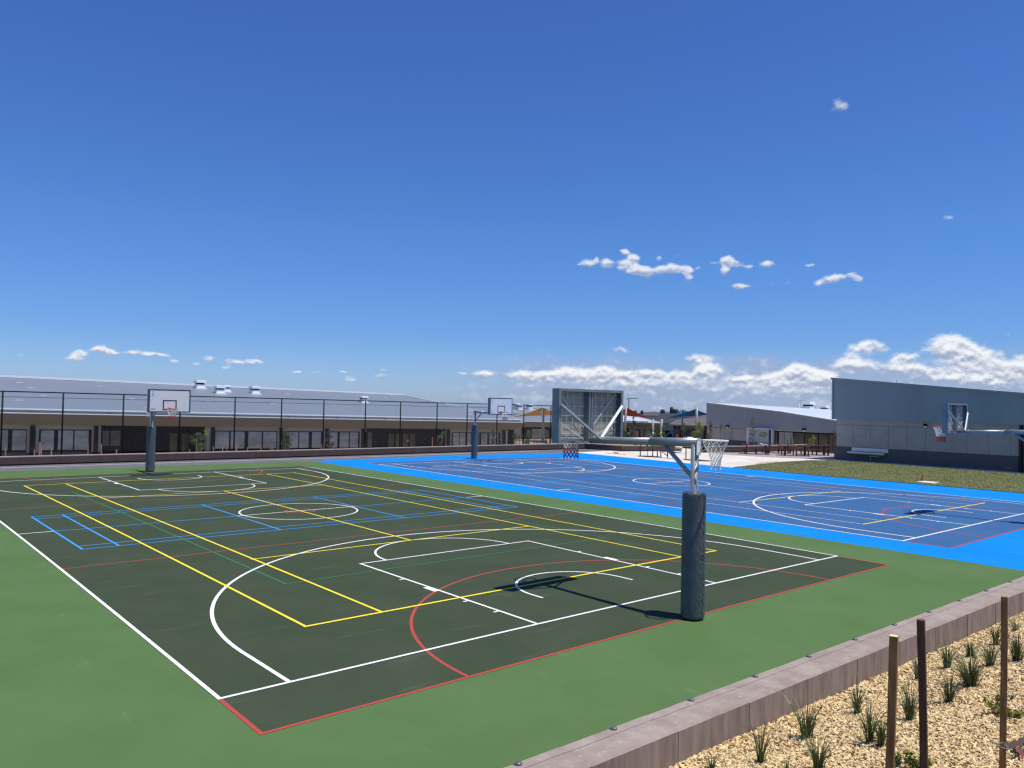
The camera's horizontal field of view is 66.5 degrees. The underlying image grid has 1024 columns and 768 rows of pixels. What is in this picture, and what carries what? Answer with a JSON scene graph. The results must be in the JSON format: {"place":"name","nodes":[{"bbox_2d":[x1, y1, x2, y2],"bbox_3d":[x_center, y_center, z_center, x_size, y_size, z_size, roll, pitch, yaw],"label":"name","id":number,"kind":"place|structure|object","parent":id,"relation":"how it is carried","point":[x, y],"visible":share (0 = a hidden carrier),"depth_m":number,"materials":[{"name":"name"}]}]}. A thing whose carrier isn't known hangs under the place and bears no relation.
{"place":"outdoors","nodes":[
{"label":"outdoors","id":0,"kind":"place"},
{"bbox_2d":[0,449,606,470],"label":"asphalt path","id":1,"kind":"structure","parent":0,"point":[118,465],"depth_m":43.99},
{"bbox_2d":[13,451,522,467],"bbox_3d":[-17.277,4.243,42.396,50.510,0.001,0.463,2,-2,-40],"label":"white path line","id":2,"kind":"object","parent":1,"relation":"on","point":[249,460],"visible":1,"depth_m":44.24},
{"bbox_2d":[0,443,674,465],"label":"seat wall","id":3,"kind":"structure","parent":1,"relation":"on","point":[82,459],"depth_m":46.87,"materials":[{"name":"brown concrete"}]},
{"bbox_2d":[515,439,682,446],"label":"garden bed","id":4,"kind":"object","parent":3,"relation":"in","point":[537,440],"visible":0.14,"depth_m":76.89,"materials":[{"name":"soil"}]},
{"bbox_2d":[189,433,204,451],"bbox_3d":[-18.526,3.609,45.845,0.876,1.552,0.933,1,-1,-4],"label":"sapling","id":5,"kind":"object","parent":4,"relation":"on","point":[199,435],"visible":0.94,"depth_m":45.83,"materials":[{"name":"green plant"}]},
{"bbox_2d":[0,391,551,455],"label":"chain link fence","id":6,"kind":"object","parent":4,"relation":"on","point":[234,412],"visible":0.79,"depth_m":48.24,"materials":[{"name":"black metal"}]},
{"bbox_2d":[276,428,291,449],"bbox_3d":[-14.483,3.679,49.771,1.084,1.786,0.738,0,-2,33],"label":"sapling","id":7,"kind":"object","parent":4,"relation":"on","point":[288,441],"visible":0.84,"depth_m":49.67,"materials":[{"name":"green plant"}]},
{"bbox_2d":[325,429,333,448],"bbox_3d":[-12.125,3.838,51.840,0.748,1.690,0.545,1,-2,24],"label":"sapling","id":8,"kind":"object","parent":4,"relation":"on","point":[329,437],"visible":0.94,"depth_m":51.85,"materials":[{"name":"green plant"}]},
{"bbox_2d":[437,432,444,445],"bbox_3d":[-5.334,4.227,58.138,0.723,1.488,0.546,1,-1,-1],"label":"sapling","id":9,"kind":"object","parent":4,"relation":"on","point":[441,438],"visible":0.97,"depth_m":58.08,"materials":[{"name":"green plant"}]},
{"bbox_2d":[488,428,498,443],"bbox_3d":[-1.514,4.315,61.682,0.840,1.712,0.966,2,-2,-41],"label":"sapling","id":10,"kind":"object","parent":4,"relation":"on","point":[493,433],"visible":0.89,"depth_m":61.68,"materials":[{"name":"green plant"}]},
{"bbox_2d":[524,430,530,443],"bbox_3d":[1.255,4.475,63.503,0.592,1.560,0.971,1,-1,4],"label":"sapling","id":11,"kind":"object","parent":4,"relation":"on","point":[526,438],"visible":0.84,"depth_m":63.49,"materials":[{"name":"green plant"}]},
{"bbox_2d":[533,429,544,439],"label":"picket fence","id":12,"kind":"object","parent":4,"relation":"on","point":[535,434],"visible":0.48,"depth_m":90.04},
{"bbox_2d":[541,407,544,441],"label":"sail post","id":13,"kind":"object","parent":4,"relation":"on","point":[543,414],"visible":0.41,"depth_m":78.01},
{"bbox_2d":[515,407,551,416],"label":"shade sail","id":14,"kind":"object","parent":13,"relation":"attached to","point":[547,412],"visible":0.64,"depth_m":82.57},
{"bbox_2d":[623,406,626,436],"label":"sail post","id":15,"kind":"object","parent":4,"relation":"on","point":[625,416],"visible":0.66,"depth_m":85.59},
{"bbox_2d":[623,408,648,417],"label":"shade sail","id":16,"kind":"object","parent":15,"relation":"attached to","point":[630,412],"visible":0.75,"depth_m":90.64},
{"bbox_2d":[630,415,635,435],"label":"sapling","id":17,"kind":"object","parent":4,"relation":"on","point":[633,426],"visible":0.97,"depth_m":71.84,"materials":[{"name":"green plant"}]},
{"bbox_2d":[659,419,662,436],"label":"sail post","id":18,"kind":"object","parent":4,"relation":"on","point":[661,425],"visible":0.6,"depth_m":79.32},
{"bbox_2d":[692,422,703,437],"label":"sapling","id":19,"kind":"object","parent":4,"relation":"on","point":[700,428],"visible":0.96,"depth_m":68.74,"materials":[{"name":"green plant"}]},
{"bbox_2d":[749,417,756,443],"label":"sapling","id":20,"kind":"object","parent":4,"relation":"on","point":[753,418],"visible":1,"depth_m":70.30,"materials":[{"name":"green plant"}]},
{"bbox_2d":[0,461,1023,767],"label":"green court surround","id":21,"kind":"object","parent":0,"point":[88,679],"visible":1,"depth_m":10.03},
{"bbox_2d":[145,389,190,471],"bbox_3d":[-16.083,2.180,35.652,1.790,3.856,3.802,2,-2,-41],"label":"basketball post","id":22,"kind":"object","parent":21,"relation":"on","point":[168,401],"visible":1,"depth_m":34.96,"materials":[{"name":"metal"}]},
{"bbox_2d":[0,466,884,731],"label":"dark green court","id":23,"kind":"object","parent":21,"relation":"on","point":[162,603],"visible":1,"depth_m":16.16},
{"bbox_2d":[31,489,515,549],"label":"blue lines on green court","id":24,"kind":"object","parent":23,"relation":"on","point":[232,516],"visible":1,"depth_m":22.56,"materials":[{"name":"paint"}]},
{"bbox_2d":[72,479,603,583],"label":"green lines on court","id":25,"kind":"object","parent":23,"relation":"on","point":[327,577],"visible":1,"depth_m":19.27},
{"bbox_2d":[25,473,715,626],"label":"yellow lines on green court","id":26,"kind":"object","parent":23,"relation":"on","point":[282,614],"visible":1,"depth_m":18.08,"materials":[{"name":"paint"}]},
{"bbox_2d":[0,468,835,699],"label":"white lines on green court","id":27,"kind":"object","parent":23,"relation":"on","point":[196,679],"visible":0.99,"depth_m":14.39,"materials":[{"name":"paint"}]},
{"bbox_2d":[3,466,887,734],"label":"red lines on green court","id":28,"kind":"object","parent":23,"relation":"on","point":[242,718],"visible":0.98,"depth_m":11.80,"materials":[{"name":"paint"}]},
{"bbox_2d":[551,388,728,619],"bbox_3d":[2.233,2.026,14.129,1.790,3.856,3.802,2,-2,-41],"label":"basketball post","id":29,"kind":"object","parent":21,"relation":"on","point":[587,416],"visible":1,"depth_m":13.63,"materials":[{"name":"metal"}]},
{"bbox_2d":[504,576,1023,767],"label":"concrete seat wall","id":30,"kind":"structure","parent":21,"relation":"on","point":[673,735],"depth_m":8.62,"materials":[{"name":"grey"}]},
{"bbox_2d":[0,0,1023,422],"label":"sky","id":31,"kind":"structure","parent":0,"point":[686,205],"materials":[{"name":"blue"}]},
{"bbox_2d":[316,452,1023,570],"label":"light blue court surround","id":32,"kind":"object","parent":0,"point":[1006,550],"visible":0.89,"depth_m":30.56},
{"bbox_2d":[468,398,512,458],"bbox_3d":[-1.524,2.785,48.491,1.790,3.856,3.802,2,-2,-41],"label":"basketball post","id":33,"kind":"object","parent":32,"relation":"on","point":[500,406],"visible":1,"depth_m":47.93,"materials":[{"name":"metal"}]},
{"bbox_2d":[373,457,1023,547],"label":"blue court","id":34,"kind":"object","parent":32,"relation":"on","point":[870,505],"visible":0.95,"depth_m":31.26,"materials":[{"name":"paint"}]},
{"bbox_2d":[522,472,794,496],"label":"blue lines on court","id":35,"kind":"object","parent":34,"relation":"on","point":[657,485],"visible":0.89,"depth_m":35.18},
{"bbox_2d":[372,457,1023,547],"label":"red lines on blue court","id":36,"kind":"object","parent":34,"relation":"on","point":[822,487],"visible":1,"depth_m":27.21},
{"bbox_2d":[379,458,1023,540],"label":"white lines on blue court","id":37,"kind":"object","parent":34,"relation":"on","point":[775,494],"visible":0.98,"depth_m":29.62,"materials":[{"name":"paint"}]},
{"bbox_2d":[435,461,982,523],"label":"pale lines on blue court","id":38,"kind":"object","parent":34,"relation":"on","point":[711,486],"visible":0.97,"depth_m":33.39,"materials":[{"name":"grey"}]},
{"bbox_2d":[446,461,981,523],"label":"yellow lines on blue court","id":39,"kind":"object","parent":34,"relation":"on","point":[791,496],"visible":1,"depth_m":29.94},
{"bbox_2d":[933,403,1023,441],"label":"basketball post","id":40,"kind":"object","parent":34,"relation":"on","point":[954,417],"visible":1,"depth_m":26.90,"materials":[{"name":"metal"}]},
{"bbox_2d":[673,425,681,437],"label":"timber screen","id":41,"kind":"object","parent":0,"point":[676,428],"visible":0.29,"depth_m":112.31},
{"bbox_2d":[575,447,833,472],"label":"concrete plaza","id":42,"kind":"structure","parent":0,"point":[732,461],"depth_m":55.00,"materials":[{"name":"concrete"}]},
{"bbox_2d":[701,444,808,452],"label":"courtyard seat wall","id":43,"kind":"structure","parent":42,"relation":"on","point":[731,449],"depth_m":62.55,"materials":[{"name":"brown concrete"}]},
{"bbox_2d":[706,400,836,452],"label":"gable building","id":44,"kind":"structure","parent":42,"relation":"on","point":[781,425],"depth_m":73.38,"materials":[{"name":"grey"}]},
{"bbox_2d":[775,431,835,452],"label":"window","id":45,"kind":"structure","parent":44,"relation":"in","point":[781,437],"depth_m":69.62,"materials":[{"name":"black glass"}]},
{"bbox_2d":[824,459,1020,472],"bbox_3d":[26.271,5.311,50.918,0.380,0.045,12.300,2,-2,-41],"label":"concrete mowing strip","id":46,"kind":"object","parent":42,"relation":"on","point":[920,465],"visible":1,"depth_m":50.66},
{"bbox_2d":[831,378,1023,471],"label":"sports hall","id":47,"kind":"structure","parent":42,"relation":"on","point":[899,421],"depth_m":50.80,"materials":[{"name":"metal"}]},
{"bbox_2d":[847,447,887,461],"bbox_3d":[24.218,4.855,53.198,0.525,0.945,2.570,2,-2,-41],"label":"bench","id":48,"kind":"object","parent":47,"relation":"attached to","point":[877,453],"visible":0.99,"depth_m":53.11,"materials":[{"name":"silver metal"}]},
{"bbox_2d":[1019,425,1023,472],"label":"steel gate fence","id":49,"kind":"object","parent":42,"relation":"on","point":[1021,467],"visible":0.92,"depth_m":46.41,"materials":[{"name":"black metal"}]},
{"bbox_2d":[713,451,833,458],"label":"pink paving","id":50,"kind":"structure","parent":0,"point":[789,455],"depth_m":59.65,"materials":[{"name":"concrete"}]},
{"bbox_2d":[740,444,772,454],"bbox_3d":[18.852,5.037,60.302,2.300,0.750,1.740,1,-1,14],"label":"picnic table","id":51,"kind":"object","parent":50,"relation":"on","point":[746,448],"visible":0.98,"depth_m":60.05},
{"bbox_2d":[763,443,794,453],"bbox_3d":[21.263,5.133,62.252,2.300,0.750,1.740,1,-1,16],"label":"picnic table","id":52,"kind":"object","parent":50,"relation":"on","point":[788,448],"visible":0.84,"depth_m":62.18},
{"bbox_2d":[778,445,811,456],"bbox_3d":[21.470,5.064,59.260,2.300,0.750,1.740,1,-1,11],"label":"picnic table","id":53,"kind":"object","parent":50,"relation":"on","point":[804,450],"visible":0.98,"depth_m":58.92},
{"bbox_2d":[797,445,832,455],"bbox_3d":[23.482,5.137,60.601,2.300,0.750,1.740,1,-1,9],"label":"picnic table","id":54,"kind":"object","parent":50,"relation":"on","point":[816,450],"visible":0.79,"depth_m":60.38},
{"bbox_2d":[667,612,1023,767],"bbox_3d":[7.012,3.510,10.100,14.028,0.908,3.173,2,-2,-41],"label":"wood mulch","id":55,"kind":"object","parent":0,"point":[963,726],"visible":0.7,"depth_m":7.80,"materials":[{"name":"wood"}]},
{"bbox_2d":[686,749,717,767],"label":"grass tuft","id":56,"kind":"object","parent":55,"relation":"on","point":[711,765],"visible":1,"depth_m":7.06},
{"bbox_2d":[739,716,787,762],"bbox_3d":[2.299,3.283,7.173,0.461,0.436,0.438,2,-2,-28],"label":"grass tuft","id":57,"kind":"object","parent":55,"relation":"on","point":[760,750],"visible":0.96,"depth_m":7.16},
{"bbox_2d":[776,687,847,738],"bbox_3d":[2.913,3.315,7.703,0.737,0.456,0.696,1,-1,18],"label":"grass tuft","id":58,"kind":"object","parent":55,"relation":"on","point":[807,727],"visible":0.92,"depth_m":7.79,"materials":[{"name":"plant"}]},
{"bbox_2d":[798,729,843,767],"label":"grass tuft","id":59,"kind":"object","parent":55,"relation":"on","point":[817,761],"visible":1,"depth_m":6.74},
{"bbox_2d":[841,676,869,713],"bbox_3d":[3.751,3.412,8.551,0.341,0.378,0.467,0,-2,37],"label":"grass tuft","id":60,"kind":"object","parent":55,"relation":"on","point":[855,702],"visible":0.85,"depth_m":8.48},
{"bbox_2d":[843,694,886,744],"bbox_3d":[3.358,3.178,7.363,0.384,0.479,0.514,2,-1,-15],"label":"grass tuft","id":61,"kind":"object","parent":55,"relation":"on","point":[868,733],"visible":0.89,"depth_m":7.36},
{"bbox_2d":[867,715,886,747],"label":"grass tuft","id":62,"kind":"object","parent":55,"relation":"on","point":[881,736],"visible":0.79,"depth_m":7.21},
{"bbox_2d":[885,634,898,767],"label":"timber stake","id":63,"kind":"object","parent":55,"relation":"on","point":[892,699],"visible":1,"depth_m":4.36,"materials":[{"name":"brown wood"}]},
{"bbox_2d":[895,752,902,766],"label":"shrub","id":64,"kind":"object","parent":55,"relation":"on","point":[898,757],"visible":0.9,"depth_m":6.61,"materials":[{"name":"green plant"}]},
{"bbox_2d":[904,653,917,679],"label":"grass tuft","id":65,"kind":"object","parent":55,"relation":"on","point":[915,665],"visible":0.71,"depth_m":9.68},
{"bbox_2d":[897,677,930,719],"bbox_3d":[4.117,3.236,7.996,0.418,0.433,0.446,0,-2,31],"label":"grass tuft","id":66,"kind":"object","parent":55,"relation":"on","point":[909,708],"visible":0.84,"depth_m":7.97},
{"bbox_2d":[902,749,934,767],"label":"shrub","id":67,"kind":"object","parent":55,"relation":"on","point":[911,760],"visible":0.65,"depth_m":6.46,"materials":[{"name":"green plant"}]},
{"bbox_2d":[917,618,927,767],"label":"timber stake","id":68,"kind":"object","parent":55,"relation":"on","point":[922,691],"visible":1,"depth_m":4.76,"materials":[{"name":"brown wood"}]},
{"bbox_2d":[927,640,959,668],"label":"grass tuft","id":69,"kind":"object","parent":55,"relation":"on","point":[944,659],"visible":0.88,"depth_m":10.08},
{"bbox_2d":[926,662,969,702],"bbox_3d":[4.732,3.261,8.508,0.689,0.431,0.426,1,-1,-5],"label":"grass tuft","id":70,"kind":"object","parent":55,"relation":"on","point":[949,695],"visible":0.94,"depth_m":8.47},
{"bbox_2d":[931,638,1010,687],"bbox_3d":[5.321,3.294,9.000,0.784,0.444,0.965,1,-1,18],"label":"grass tuft","id":71,"kind":"object","parent":55,"relation":"on","point":[971,678],"visible":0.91,"depth_m":9.01,"materials":[{"name":"plant"}]},
{"bbox_2d":[961,639,980,656],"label":"grass tuft","id":72,"kind":"object","parent":55,"relation":"on","point":[968,648],"visible":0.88,"depth_m":10.61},
{"bbox_2d":[967,635,1000,666],"bbox_3d":[6.090,3.430,9.994,0.555,0.373,0.515,1,-1,-2],"label":"grass tuft","id":73,"kind":"object","parent":55,"relation":"on","point":[988,655],"visible":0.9,"depth_m":9.93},
{"bbox_2d":[983,694,999,715],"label":"shrub","id":74,"kind":"object","parent":55,"relation":"on","point":[997,705],"visible":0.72,"depth_m":7.75,"materials":[{"name":"green plant"}]},
{"bbox_2d":[983,620,1000,644],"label":"grass tuft","id":75,"kind":"object","parent":55,"relation":"on","point":[995,635],"visible":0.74,"depth_m":11.20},
{"bbox_2d":[999,595,1007,767],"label":"timber stake","id":76,"kind":"object","parent":55,"relation":"on","point":[1003,680],"visible":0.97,"depth_m":5.61,"materials":[{"name":"brown wood"}]},
{"bbox_2d":[997,737,1023,749],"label":"hessian tie","id":77,"kind":"object","parent":76,"relation":"attached to","point":[1012,744],"visible":0.99,"depth_m":5.50,"materials":[{"name":"brown"}]},
{"bbox_2d":[1015,746,1023,756],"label":"plant tag","id":78,"kind":"object","parent":77,"relation":"hanging from","point":[1019,751],"visible":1,"depth_m":5.50,"materials":[{"name":"pink"}]},
{"bbox_2d":[997,629,1023,661],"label":"grass tuft","id":79,"kind":"object","parent":55,"relation":"on","point":[1017,651],"visible":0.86,"depth_m":10.05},
{"bbox_2d":[1007,706,1023,717],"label":"shrub","id":80,"kind":"object","parent":55,"relation":"on","point":[1013,713],"visible":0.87,"depth_m":7.54,"materials":[{"name":"green plant"}]},
{"bbox_2d":[1008,618,1023,630],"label":"grass tuft","id":81,"kind":"object","parent":55,"relation":"on","point":[1013,626],"visible":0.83,"depth_m":12.07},
{"bbox_2d":[1009,742,1023,757],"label":"shrub","id":82,"kind":"object","parent":55,"relation":"on","point":[1015,752],"visible":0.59,"depth_m":6.44,"materials":[{"name":"green plant"}]},
{"bbox_2d":[733,460,1023,492],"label":"lawn","id":83,"kind":"structure","parent":0,"point":[925,472],"depth_m":43.81,"materials":[{"name":"plant"}]},
{"bbox_2d":[917,481,939,483],"bbox_3d":[20.582,4.868,38.638,0.900,0.045,0.750,2,-2,-41],"label":"access cover","id":84,"kind":"object","parent":83,"relation":"on","point":[929,482],"visible":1,"depth_m":38.41,"materials":[{"name":"white concrete"}]},
{"bbox_3d":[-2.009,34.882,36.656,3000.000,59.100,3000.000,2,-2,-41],"label":"ground","id":85,"kind":"structure","parent":0,"visible":0},
{"bbox_2d":[0,375,522,455],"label":"school building","id":86,"kind":"structure","parent":85,"relation":"on","point":[54,384],"depth_m":55.54,"materials":[{"name":"grey metal"}]},
{"bbox_2d":[0,429,26,452],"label":"window","id":87,"kind":"structure","parent":86,"relation":"in","point":[19,446],"depth_m":45.34,"materials":[{"name":"grey glass"}]},
{"bbox_2d":[39,429,91,451],"bbox_3d":[-26.926,3.424,47.107,2.800,1.391,0.095,2,-2,-41],"label":"window","id":88,"kind":"structure","parent":86,"relation":"in","point":[76,438],"depth_m":47.09,"materials":[{"name":"grey glass"}]},
{"bbox_2d":[101,430,121,447],"bbox_3d":[-25.006,3.425,48.764,1.170,1.137,0.095,2,-2,-41],"label":"window","id":89,"kind":"structure","parent":86,"relation":"in","point":[114,434],"depth_m":48.71,"materials":[{"name":"grey glass"}]},
{"bbox_2d":[168,432,177,452],"bbox_3d":[-23.111,4.322,53.224,0.620,2.059,0.095,2,-2,-41],"label":"glass door","id":90,"kind":"structure","parent":86,"relation":"in","point":[173,435],"depth_m":53.20,"materials":[{"name":"black glass"}]},
{"bbox_2d":[180,432,189,451],"bbox_3d":[-22.506,4.358,53.746,0.620,2.059,0.095,2,-2,-41],"label":"glass door","id":91,"kind":"structure","parent":86,"relation":"in","point":[184,447],"depth_m":53.72,"materials":[{"name":"black glass"}]},
{"bbox_2d":[215,431,276,450],"bbox_3d":[-18.502,3.935,54.380,4.480,1.416,0.095,2,-2,-41],"label":"window","id":92,"kind":"structure","parent":86,"relation":"in","point":[241,436],"depth_m":54.36,"materials":[{"name":"grey glass"}]},
{"bbox_2d":[286,431,323,449],"bbox_3d":[-15.160,4.138,57.266,2.920,1.393,0.095,2,-2,-41],"label":"window","id":93,"kind":"structure","parent":86,"relation":"in","point":[315,435],"depth_m":57.22,"materials":[{"name":"grey glass"}]},
{"bbox_2d":[329,431,359,448],"bbox_3d":[-12.766,4.283,59.333,2.650,1.389,0.095,2,-2,-41],"label":"window","id":94,"kind":"structure","parent":86,"relation":"in","point":[348,437],"depth_m":59.31,"materials":[{"name":"grey glass"}]},
{"bbox_2d":[366,432,373,447],"bbox_3d":[-11.054,4.387,60.812,0.620,1.359,0.095,2,-2,-41],"label":"window","id":95,"kind":"structure","parent":86,"relation":"in","point":[370,439],"depth_m":60.77,"materials":[{"name":"grey glass"}]},
{"bbox_2d":[387,433,393,446],"bbox_3d":[-10.029,5.091,64.520,0.620,2.109,0.095,2,-2,-41],"label":"glass door","id":96,"kind":"structure","parent":86,"relation":"in","point":[390,438],"depth_m":64.46,"materials":[{"name":"black glass"}]},
{"bbox_2d":[394,433,401,446],"bbox_3d":[-9.499,5.123,64.977,0.620,2.109,0.095,2,-2,-41],"label":"glass door","id":97,"kind":"structure","parent":86,"relation":"in","point":[396,437],"depth_m":64.90,"materials":[{"name":"grey glass"}]},
{"bbox_2d":[402,433,408,446],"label":"glass door","id":98,"kind":"structure","parent":86,"relation":"in","point":[404,435],"depth_m":65.36,"materials":[{"name":"grey glass"}]},
{"bbox_2d":[409,433,415,446],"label":"glass door","id":99,"kind":"structure","parent":86,"relation":"in","point":[412,444],"depth_m":65.87,"materials":[{"name":"grey glass"}]},
{"bbox_2d":[452,432,471,445],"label":"window","id":100,"kind":"structure","parent":86,"relation":"in","point":[459,434],"depth_m":66.57,"materials":[{"name":"grey glass"}]},
{"bbox_2d":[479,432,499,444],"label":"window","id":101,"kind":"structure","parent":86,"relation":"in","point":[482,434],"depth_m":68.46,"materials":[{"name":"grey glass"}]},
{"bbox_2d":[435,403,551,438],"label":"classroom building","id":102,"kind":"structure","parent":85,"relation":"on","point":[532,421],"depth_m":97.54,"materials":[{"name":"grey metal"}]},
{"bbox_2d":[623,416,659,437],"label":"white roofed building","id":103,"kind":"structure","parent":85,"relation":"on","point":[640,427],"depth_m":95.55,"materials":[{"name":"metal"}]},
{"bbox_2d":[644,429,651,437],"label":"window","id":104,"kind":"structure","parent":103,"relation":"in","point":[650,431],"depth_m":94.47,"materials":[{"name":"black glass"}]},
{"bbox_2d":[639,412,659,416],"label":"house","id":105,"kind":"structure","parent":85,"relation":"on","point":[651,414],"depth_m":197.45,"materials":[{"name":"grey tile"}]},
{"bbox_2d":[641,416,677,429],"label":"house","id":106,"kind":"structure","parent":85,"relation":"on","point":[666,421],"depth_m":131.26,"materials":[{"name":"tile"}]},
{"bbox_2d":[654,430,673,437],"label":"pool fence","id":107,"kind":"object","parent":85,"relation":"on","point":[669,435],"visible":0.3,"depth_m":108.59,"materials":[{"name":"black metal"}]},
{"bbox_2d":[658,413,679,418],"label":"house","id":108,"kind":"structure","parent":85,"relation":"on","point":[665,414],"depth_m":157.15,"materials":[{"name":"tile"}]},
{"bbox_2d":[680,427,689,437],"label":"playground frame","id":109,"kind":"object","parent":85,"relation":"on","point":[688,429],"visible":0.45,"depth_m":98.88,"materials":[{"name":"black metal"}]},
{"bbox_2d":[668,416,706,438],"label":"house","id":110,"kind":"structure","parent":85,"relation":"on","point":[690,423],"depth_m":114.30,"materials":[{"name":"grey tile"}]},
{"bbox_2d":[695,407,697,435],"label":"sail post","id":111,"kind":"object","parent":85,"relation":"on","point":[696,418],"visible":0.66,"depth_m":83.27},
{"bbox_2d":[668,409,705,417],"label":"shade sail","id":112,"kind":"object","parent":111,"relation":"attached to","point":[690,413],"visible":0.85,"depth_m":88.83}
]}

